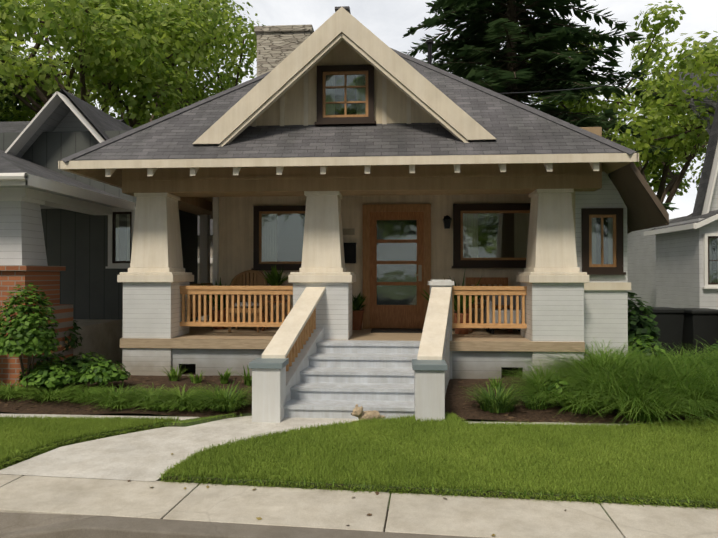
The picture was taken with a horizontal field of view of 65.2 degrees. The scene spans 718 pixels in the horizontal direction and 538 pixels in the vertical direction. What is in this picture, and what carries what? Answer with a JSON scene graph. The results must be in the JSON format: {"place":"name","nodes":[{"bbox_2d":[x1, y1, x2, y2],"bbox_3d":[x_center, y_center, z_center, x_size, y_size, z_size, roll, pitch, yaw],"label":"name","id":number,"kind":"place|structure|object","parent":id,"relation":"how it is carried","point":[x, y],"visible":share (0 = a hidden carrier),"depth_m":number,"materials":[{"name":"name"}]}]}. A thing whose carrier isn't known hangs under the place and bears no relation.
{"place":"outdoors","nodes":[
{"label":"outdoors","id":0,"kind":"place"},
{"bbox_2d":[0,188,122,386],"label":"house porch","id":1,"kind":"object","parent":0,"point":[23,257],"visible":0.58,"depth_m":8.73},
{"bbox_2d":[0,149,134,210],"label":"neighbouring porch roof","id":2,"kind":"structure","parent":1,"relation":"on","point":[17,172],"depth_m":9.13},
{"bbox_2d":[0,130,197,355],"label":"house walls","id":3,"kind":"structure","parent":0,"point":[76,245],"depth_m":11.18,"materials":[{"name":"grey wood"}]},
{"bbox_2d":[0,119,125,160],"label":"house roof","id":4,"kind":"structure","parent":3,"relation":"on","point":[15,126],"depth_m":14.64,"materials":[{"name":"grey"}]},
{"bbox_2d":[5,89,133,156],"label":"house roof","id":5,"kind":"structure","parent":3,"relation":"on","point":[61,110],"depth_m":11.14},
{"bbox_2d":[106,207,135,268],"bbox_3d":[-4.671,-0.610,11.063,0.620,1.200,0.100,0,-1,4],"label":"house window","id":6,"kind":"structure","parent":3,"relation":"in","point":[120,228],"depth_m":11.08,"materials":[{"name":"glass"}]},
{"bbox_2d":[0,414,198,419],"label":"garden edging","id":7,"kind":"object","parent":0,"point":[83,416],"depth_m":6.87,"materials":[{"name":"concrete"}]},
{"bbox_2d":[0,413,235,469],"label":"lawn","id":8,"kind":"structure","parent":0,"point":[27,435],"depth_m":6.09,"materials":[{"name":"plant"}]},
{"bbox_2d":[0,0,265,127],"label":"maple tree","id":9,"kind":"object","parent":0,"point":[133,33],"depth_m":20.23,"materials":[{"name":"green plant"}]},
{"bbox_2d":[0,416,357,481],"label":"front path","id":10,"kind":"structure","parent":0,"point":[145,455],"depth_m":5.56,"materials":[{"name":"concrete"}]},
{"bbox_2d":[351,404,384,421],"bbox_3d":[0.105,1.687,6.539,0.447,0.227,0.183,0,-1,-39],"label":"dog","id":11,"kind":"object","parent":10,"relation":"on","point":[358,412],"visible":0.83,"depth_m":6.48},
{"bbox_2d":[197,236,212,319],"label":"garage walls","id":12,"kind":"structure","parent":0,"point":[211,259],"depth_m":18.44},
{"bbox_2d":[198,215,212,235],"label":"garage roof","id":13,"kind":"structure","parent":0,"point":[211,227],"depth_m":18.87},
{"bbox_2d":[172,348,531,378],"bbox_3d":[-1.603,1.547,10.153,8.387,0.590,3.771,0,-1,44],"label":"porch skirt","id":14,"kind":"object","parent":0,"point":[465,364],"visible":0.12,"depth_m":8.74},
{"bbox_2d":[120,320,584,351],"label":"porch deck","id":15,"kind":"structure","parent":14,"relation":"on","point":[210,337],"depth_m":8.75,"materials":[{"name":"brown wood"}]},
{"bbox_2d":[196,278,236,329],"bbox_3d":[-2.544,0.621,10.272,0.806,0.964,0.782,0,-1,-10],"label":"door planter","id":16,"kind":"object","parent":15,"relation":"on","point":[224,313],"visible":0.44,"depth_m":10.21,"materials":[{"name":"green plant"}]},
{"bbox_2d":[228,270,266,331],"bbox_3d":[-1.984,0.558,10.009,0.680,1.086,0.630,0,-1,4],"label":"wicker chair","id":17,"kind":"object","parent":15,"relation":"on","point":[250,278],"visible":0.48,"depth_m":10.20,"materials":[{"name":"brown wicker"}]},
{"bbox_2d":[262,265,287,330],"bbox_3d":[-1.463,0.508,10.145,0.578,1.189,0.703,0,-1,4],"label":"potted plant","id":18,"kind":"object","parent":15,"relation":"on","point":[274,277],"visible":0.58,"depth_m":10.03,"materials":[{"name":"green plant"}]},
{"bbox_2d":[352,293,366,329],"bbox_3d":[-0.071,0.751,10.241,0.432,0.703,0.487,0,-1,4],"label":"door planter","id":19,"kind":"object","parent":15,"relation":"on","point":[357,313],"visible":0.75,"depth_m":10.12,"materials":[{"name":"green plant"}]},
{"bbox_2d":[443,267,487,333],"bbox_3d":[1.791,0.521,9.441,0.909,1.151,0.863,0,-1,27],"label":"door planter","id":20,"kind":"object","parent":15,"relation":"on","point":[461,330],"visible":0.5,"depth_m":9.42,"materials":[{"name":"green plant"}]},
{"bbox_2d":[466,277,511,331],"bbox_3d":[2.296,0.625,9.942,0.750,0.950,0.440,0,-1,4],"label":"porch bench","id":21,"kind":"object","parent":15,"relation":"on","point":[492,281],"visible":0.48,"depth_m":10.11,"materials":[{"name":"brown wood"}]},
{"bbox_2d":[483,295,520,333],"bbox_3d":[2.526,0.708,9.625,0.710,0.780,0.560,0,-1,4],"label":"grey armchair","id":22,"kind":"object","parent":15,"relation":"on","point":[502,311],"visible":0.4,"depth_m":9.41,"materials":[{"name":"black fabric"}]},
{"bbox_2d":[122,282,583,376],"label":"porch piers","id":23,"kind":"structure","parent":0,"point":[554,312],"depth_m":8.63,"materials":[{"name":"white brick"}]},
{"bbox_2d":[117,189,588,282],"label":"porch columns","id":24,"kind":"structure","parent":23,"relation":"on","point":[156,254],"depth_m":8.76,"materials":[{"name":"beige wood"}]},
{"bbox_2d":[180,283,526,327],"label":"porch railings","id":25,"kind":"object","parent":23,"relation":"attached to","point":[199,304],"visible":0.69,"depth_m":9.06,"materials":[{"name":"brown wood"}]},
{"bbox_2d":[0,343,717,520],"bbox_3d":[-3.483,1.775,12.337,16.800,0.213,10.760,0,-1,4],"label":"mulch bed","id":26,"kind":"object","parent":0,"point":[455,399],"visible":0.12,"depth_m":7.18,"materials":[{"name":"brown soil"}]},
{"bbox_2d":[0,20,76,121],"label":"tree","id":27,"kind":"object","parent":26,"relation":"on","point":[7,99],"depth_m":25.01,"materials":[{"name":"green plant"}]},
{"bbox_2d":[107,0,256,125],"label":"maple tree leaves","id":28,"kind":"object","parent":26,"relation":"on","point":[253,52],"depth_m":32.29,"materials":[{"name":"green plant"}]},
{"bbox_2d":[161,362,504,388],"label":"small bed plants","id":29,"kind":"object","parent":26,"relation":"on","point":[174,376],"visible":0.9,"depth_m":8.25,"materials":[{"name":"green plant"}]},
{"bbox_2d":[249,287,451,422],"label":"stair cheeks","id":30,"kind":"object","parent":26,"relation":"on","point":[274,381],"visible":0.92,"depth_m":6.92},
{"bbox_2d":[286,280,453,378],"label":"stair balusters","id":31,"kind":"object","parent":30,"relation":"on","point":[304,335],"visible":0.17,"depth_m":8.42,"materials":[{"name":"brown wood"}]},
{"bbox_2d":[284,340,419,418],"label":"front stairs","id":32,"kind":"structure","parent":26,"relation":"on","point":[340,378],"depth_m":7.47,"materials":[{"name":"paint"}]},
{"bbox_2d":[127,172,581,368],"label":"house walls","id":33,"kind":"structure","parent":26,"relation":"on","point":[232,237],"depth_m":10.45,"materials":[{"name":"beige paint"}]},
{"bbox_2d":[66,57,631,186],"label":"roof","id":34,"kind":"structure","parent":33,"relation":"on","point":[512,129],"depth_m":8.47,"materials":[{"name":"grey"}]},
{"bbox_2d":[254,24,313,76],"bbox_3d":[-1.420,-3.229,11.148,1.120,2.960,0.930,0,-1,4],"label":"chimney","id":35,"kind":"object","parent":34,"relation":"on","point":[277,45],"visible":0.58,"depth_m":10.74,"materials":[{"name":"stone"}]},
{"bbox_2d":[192,6,495,146],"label":"front gable","id":36,"kind":"structure","parent":34,"relation":"on","point":[283,92],"depth_m":8.37,"materials":[{"name":"beige wood"}]},
{"bbox_2d":[315,64,375,125],"bbox_3d":[-0.213,-2.725,8.783,0.960,0.930,0.100,0,-1,4],"label":"gable window","id":37,"kind":"structure","parent":36,"relation":"in","point":[345,94],"depth_m":8.79,"materials":[{"name":"brown wood"}]},
{"bbox_2d":[58,48,638,188],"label":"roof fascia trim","id":38,"kind":"structure","parent":34,"relation":"attached to","point":[593,160],"depth_m":8.09,"materials":[{"name":"paint"}]},
{"bbox_2d":[426,39,433,64],"bbox_3d":[1.382,-3.801,10.943,0.140,1.300,0.140,0,-1,4],"label":"roof vent pipe","id":39,"kind":"object","parent":34,"relation":"attached to","point":[429,42],"visible":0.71,"depth_m":10.91,"materials":[{"name":"black metal"}]},
{"bbox_2d":[343,228,356,262],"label":"mailbox","id":40,"kind":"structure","parent":33,"relation":"attached to","point":[349,252],"depth_m":10.37,"materials":[{"name":"black metal"}]},
{"bbox_2d":[251,203,530,269],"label":"porch windows","id":41,"kind":"structure","parent":33,"relation":"attached to","point":[490,235],"depth_m":10.30,"materials":[{"name":"brown wood"}]},
{"bbox_2d":[362,204,430,332],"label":"front door","id":42,"kind":"structure","parent":33,"relation":"attached to","point":[396,242],"depth_m":10.37,"materials":[{"name":"brown wood"}]},
{"bbox_2d":[443,215,451,228],"bbox_3d":[1.608,-0.857,10.243,0.170,0.240,0.215,0,-1,4],"label":"wall sconce","id":43,"kind":"object","parent":33,"relation":"attached to","point":[447,219],"depth_m":10.17,"materials":[{"name":"black metal"}]},
{"bbox_2d":[0,338,717,434],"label":"bed grasses","id":44,"kind":"object","parent":26,"relation":"on","point":[636,387],"visible":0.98,"depth_m":7.15,"materials":[{"name":"green plant"}]},
{"bbox_2d":[122,127,601,319],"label":"porch beams","id":45,"kind":"structure","parent":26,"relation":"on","point":[189,193],"depth_m":8.78,"materials":[{"name":"beige wood"}]},
{"bbox_2d":[575,172,630,364],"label":"side wing walls","id":46,"kind":"structure","parent":26,"relation":"on","point":[606,308],"depth_m":8.79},
{"bbox_2d":[581,208,625,274],"bbox_3d":[3.806,-0.430,8.759,0.680,1.040,0.080,0,-1,4],"label":"wing window","id":47,"kind":"structure","parent":46,"relation":"attached to","point":[602,241],"depth_m":8.77,"materials":[{"name":"brown wood"}]},
{"bbox_2d":[608,162,668,233],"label":"shed roof","id":48,"kind":"structure","parent":46,"relation":"attached to","point":[646,209],"depth_m":8.31,"materials":[{"name":"brown wood"}]},
{"bbox_2d":[524,0,717,215],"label":"tree","id":49,"kind":"object","parent":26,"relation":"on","point":[652,169],"depth_m":29.29,"materials":[{"name":"green plant"}]},
{"bbox_2d":[639,307,684,358],"bbox_3d":[6.014,1.314,11.222,0.680,1.064,0.817,0,-1,4],"label":"wheelie bin","id":50,"kind":"object","parent":26,"relation":"on","point":[670,321],"visible":0.38,"depth_m":10.86,"materials":[{"name":"plastic"}]},
{"bbox_2d":[627,173,717,310],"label":"house walls","id":51,"kind":"structure","parent":26,"relation":"on","point":[664,269],"depth_m":14.41,"materials":[{"name":"white wood"}]},
{"bbox_2d":[644,72,717,235],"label":"house roof","id":52,"kind":"structure","parent":51,"relation":"on","point":[704,195],"depth_m":14.11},
{"bbox_2d":[702,233,717,288],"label":"house windows","id":53,"kind":"structure","parent":51,"relation":"in","point":[710,260],"depth_m":13.04,"materials":[{"name":"white wood"}]},
{"bbox_2d":[678,308,717,359],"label":"wheelie bin","id":54,"kind":"object","parent":26,"relation":"on","point":[700,323],"visible":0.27,"depth_m":10.54,"materials":[{"name":"plastic"}]},
{"bbox_2d":[0,474,717,537],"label":"sidewalk","id":55,"kind":"structure","parent":0,"point":[463,516],"depth_m":4.17,"materials":[{"name":"concrete"}]},
{"bbox_2d":[128,453,565,535],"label":"fallen leaf litter","id":56,"kind":"object","parent":55,"relation":"on","point":[260,518],"visible":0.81,"depth_m":4.37,"materials":[{"name":"brown plant"}]},
{"bbox_2d":[0,0,717,218],"label":"sky","id":57,"kind":"structure","parent":0,"point":[389,20],"materials":[{"name":"white"}]},
{"bbox_2d":[0,410,717,508],"bbox_3d":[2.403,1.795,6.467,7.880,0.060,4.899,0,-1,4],"label":"lawn","id":58,"kind":"structure","parent":0,"point":[678,459],"depth_m":5.06,"materials":[{"name":"plant"}]},
{"bbox_2d":[401,0,677,210],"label":"fir tree","id":59,"kind":"object","parent":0,"point":[557,42],"depth_m":25.08,"materials":[{"name":"green plant"}]},
{"bbox_2d":[464,408,716,426],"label":"edging","id":60,"kind":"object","parent":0,"point":[622,423],"depth_m":6.54,"materials":[{"name":"concrete"}]},
{"bbox_2d":[499,36,717,93],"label":"power line wire","id":61,"kind":"object","parent":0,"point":[587,87],"visible":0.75,"depth_m":12.32,"materials":[{"name":"black metal"}]},
{"bbox_2d":[605,31,717,190],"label":"bright tree","id":62,"kind":"object","parent":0,"point":[677,113],"depth_m":16.56,"materials":[{"name":"green plant"}]},
{"label":"ground","id":63,"kind":"structure","parent":0,"visible":0},
{"bbox_2d":[0,512,480,537],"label":"gutter kerb","id":64,"kind":"structure","parent":63,"relation":"on","point":[22,525],"depth_m":3.88,"materials":[{"name":"concrete"}]}
]}

